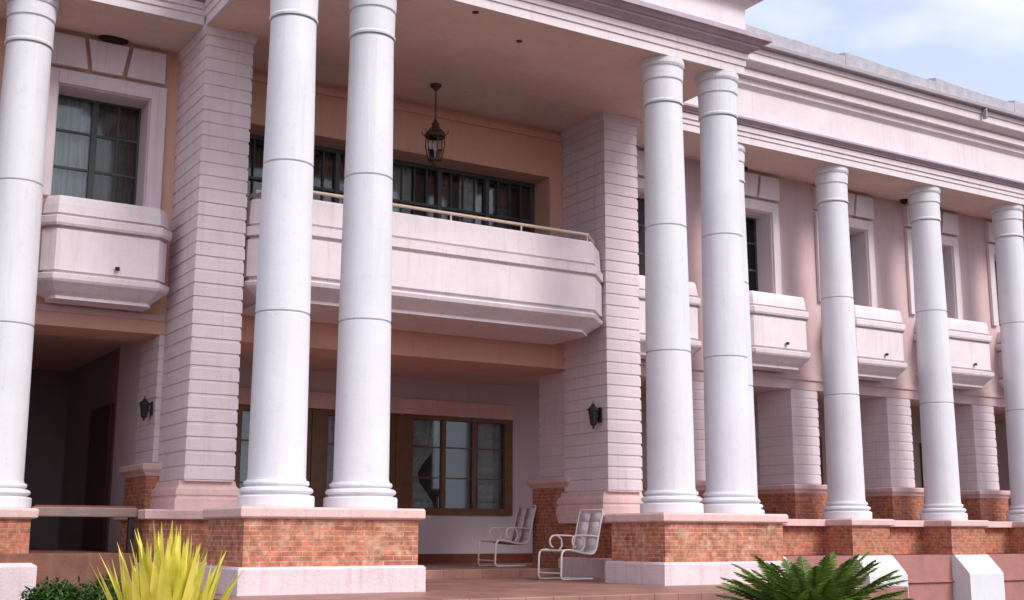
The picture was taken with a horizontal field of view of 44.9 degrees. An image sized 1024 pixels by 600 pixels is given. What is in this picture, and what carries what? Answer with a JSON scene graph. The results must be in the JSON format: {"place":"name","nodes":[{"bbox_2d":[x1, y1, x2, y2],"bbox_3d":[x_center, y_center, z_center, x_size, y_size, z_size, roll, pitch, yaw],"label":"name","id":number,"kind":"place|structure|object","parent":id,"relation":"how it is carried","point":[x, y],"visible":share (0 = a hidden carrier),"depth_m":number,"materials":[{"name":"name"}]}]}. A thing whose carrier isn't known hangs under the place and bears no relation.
{"place":"outdoors","nodes":[
{"label":"outdoors","id":0,"kind":"place"},
{"bbox_2d":[0,548,132,598],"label":"side porch floor","id":1,"kind":"structure","parent":0,"point":[71,565],"depth_m":14.41,"materials":[{"name":"tile"}]},
{"bbox_2d":[32,505,137,552],"bbox_3d":[-5.066,2.715,14.662,1.200,0.555,0.140,7,-13,-31],"label":"porch rail","id":2,"kind":"object","parent":1,"relation":"on","point":[129,513],"visible":0.93,"depth_m":14.71,"materials":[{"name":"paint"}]},
{"bbox_2d":[418,563,559,578],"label":"veranda floor","id":3,"kind":"structure","parent":0,"point":[461,570],"depth_m":18.85,"materials":[{"name":"tile"}]},
{"bbox_2d":[478,504,536,566],"bbox_3d":[-0.076,3.851,20.273,0.825,1.000,0.530,7,-13,-33],"label":"patio chair","id":4,"kind":"object","parent":3,"relation":"on","point":[522,527],"visible":0.99,"depth_m":20.35,"materials":[{"name":"white metal"}]},
{"bbox_2d":[745,0,1023,102],"label":"sky","id":5,"kind":"structure","parent":0,"point":[974,45],"materials":[{"name":"blue"}]},
{"label":"ground","id":6,"kind":"structure","parent":0,"visible":0},
{"bbox_2d":[92,520,243,599],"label":"agave plant","id":7,"kind":"object","parent":6,"relation":"on","point":[172,574],"visible":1,"depth_m":8.99,"materials":[{"name":"yellow plant"}]},
{"bbox_2d":[0,0,1023,599],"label":"mansion","id":8,"kind":"structure","parent":6,"relation":"on","point":[304,296],"depth_m":18.12,"materials":[{"name":"pink paint"}]},
{"bbox_2d":[82,403,113,548],"bbox_3d":[-6.393,2.736,19.116,0.058,2.170,1.250,7,-13,-31],"label":"door","id":9,"kind":"structure","parent":8,"relation":"in","point":[101,418],"depth_m":18.98,"materials":[{"name":"brown wood"}]},
{"bbox_2d":[43,32,166,208],"bbox_3d":[-5.675,-2.347,16.998,1.660,2.270,0.651,7,-13,-31],"label":"window","id":10,"kind":"structure","parent":8,"relation":"in","point":[127,133],"depth_m":17.07,"materials":[{"name":"paint"}]},
{"bbox_2d":[98,35,129,44],"bbox_3d":[-5.450,-3.551,16.981,0.438,0.070,0.184,7,-13,-31],"label":"soffit ceiling light","id":11,"kind":"object","parent":8,"relation":"on","point":[113,39],"visible":1,"depth_m":16.92,"materials":[{"name":"black metal"}]},
{"bbox_2d":[139,396,152,420],"bbox_3d":[-4.926,1.456,16.650,0.178,0.340,0.147,7,-13,-31],"label":"wall lantern","id":12,"kind":"object","parent":8,"relation":"attached to","point":[144,403],"depth_m":16.61,"materials":[{"name":"black metal"}]},
{"bbox_2d":[233,404,313,494],"bbox_3d":[-4.102,2.848,20.911,1.450,2.110,0.300,7,-13,-31],"label":"window","id":13,"kind":"structure","parent":8,"relation":"in","point":[243,417],"depth_m":20.83,"materials":[{"name":"brown wood"}]},
{"bbox_2d":[319,409,399,506],"bbox_3d":[-2.741,3.278,21.684,1.550,2.660,0.300,7,-13,-31],"label":"door","id":14,"kind":"structure","parent":8,"relation":"in","point":[329,414],"depth_m":21.65,"materials":[{"name":"brown wood"}]},
{"bbox_2d":[246,134,534,232],"bbox_3d":[-1.982,-1.040,19.495,5.430,2.410,0.220,7,-13,-31],"label":"window","id":15,"kind":"structure","parent":8,"relation":"in","point":[331,161],"depth_m":20.06,"materials":[{"name":"paint"}]},
{"bbox_2d":[422,83,448,166],"bbox_3d":[-1.149,-2.619,18.581,0.396,1.276,0.403,7,-13,-31],"label":"hanging lantern","id":16,"kind":"object","parent":8,"relation":"hanging from","point":[435,132],"visible":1,"depth_m":18.50,"materials":[{"name":"brown metal"}]},
{"bbox_2d":[404,414,512,515],"bbox_3d":[-1.045,3.047,22.829,2.270,1.810,0.360,7,-13,-31],"label":"window","id":17,"kind":"structure","parent":8,"relation":"in","point":[422,428],"depth_m":22.88,"materials":[{"name":"brown wood"}]},
{"bbox_2d":[587,402,601,428],"bbox_3d":[1.267,1.769,19.081,0.223,0.427,0.185,7,-13,-31],"label":"wall lantern","id":18,"kind":"object","parent":8,"relation":"attached to","point":[595,414],"depth_m":19.03,"materials":[{"name":"black metal"}]},
{"bbox_2d":[636,150,644,275],"bbox_3d":[2.035,-1.441,21.669,1.560,2.270,0.651,7,-13,-31],"label":"window","id":19,"kind":"structure","parent":8,"relation":"in","point":[640,154],"depth_m":22.00,"materials":[{"name":"paint"}]},
{"bbox_2d":[744,172,781,294],"bbox_3d":[4.219,-1.212,22.928,1.560,2.240,0.535,7,-13,-31],"label":"window","id":20,"kind":"structure","parent":8,"relation":"in","point":[762,218],"depth_m":23.13,"materials":[{"name":"paint"}]},
{"bbox_2d":[819,437,823,484],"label":"window","id":21,"kind":"structure","parent":8,"relation":"in","point":[820,438],"depth_m":27.48,"materials":[{"name":"brown wood"}]},
{"bbox_2d":[813,187,877,307],"bbox_3d":[6.372,-0.959,24.232,1.560,2.240,0.535,7,-13,-31],"label":"window","id":22,"kind":"structure","parent":8,"relation":"in","point":[861,232],"depth_m":24.39,"materials":[{"name":"paint"}]},
{"bbox_2d":[900,199,907,203],"bbox_3d":[7.917,-1.979,25.031,0.174,0.090,0.163,0,-11,2],"label":"ceiling light","id":23,"kind":"object","parent":8,"relation":"on","point":[903,201],"visible":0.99,"depth_m":24.98,"materials":[{"name":"black metal"}]},
{"bbox_2d":[919,443,924,502],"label":"window","id":24,"kind":"structure","parent":8,"relation":"in","point":[920,445],"depth_m":29.21,"materials":[{"name":"brown wood"}]},
{"bbox_2d":[903,205,962,319],"bbox_3d":[8.542,-0.711,25.510,1.560,2.240,0.470,7,-13,-31],"label":"window","id":25,"kind":"structure","parent":8,"relation":"in","point":[949,225],"depth_m":25.64,"materials":[{"name":"paint"}]},
{"bbox_2d":[984,222,1023,325],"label":"window","id":26,"kind":"structure","parent":8,"relation":"in","point":[989,233],"depth_m":26.31,"materials":[{"name":"paint"}]},
{"bbox_2d":[200,576,907,599],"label":"terrace","id":27,"kind":"structure","parent":6,"relation":"on","point":[510,588],"depth_m":13.92,"materials":[{"name":"tile"}]},
{"bbox_2d":[537,509,603,580],"bbox_3d":[0.846,3.497,17.752,0.825,1.000,0.530,8,-13,-37],"label":"patio chair","id":28,"kind":"object","parent":27,"relation":"on","point":[585,537],"visible":1,"depth_m":17.85,"materials":[{"name":"white metal"}]},
{"bbox_2d":[715,551,913,599],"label":"cycad","id":29,"kind":"object","parent":6,"relation":"on","point":[794,582],"visible":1,"depth_m":10.44,"materials":[{"name":"green plant"}]},
{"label":"planting bed","id":30,"kind":"structure","parent":0,"visible":0},
{"bbox_2d":[18,569,123,599],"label":"shrub","id":31,"kind":"object","parent":30,"relation":"on","point":[61,591],"visible":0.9,"depth_m":12.42,"materials":[{"name":"green plant"}]}
]}

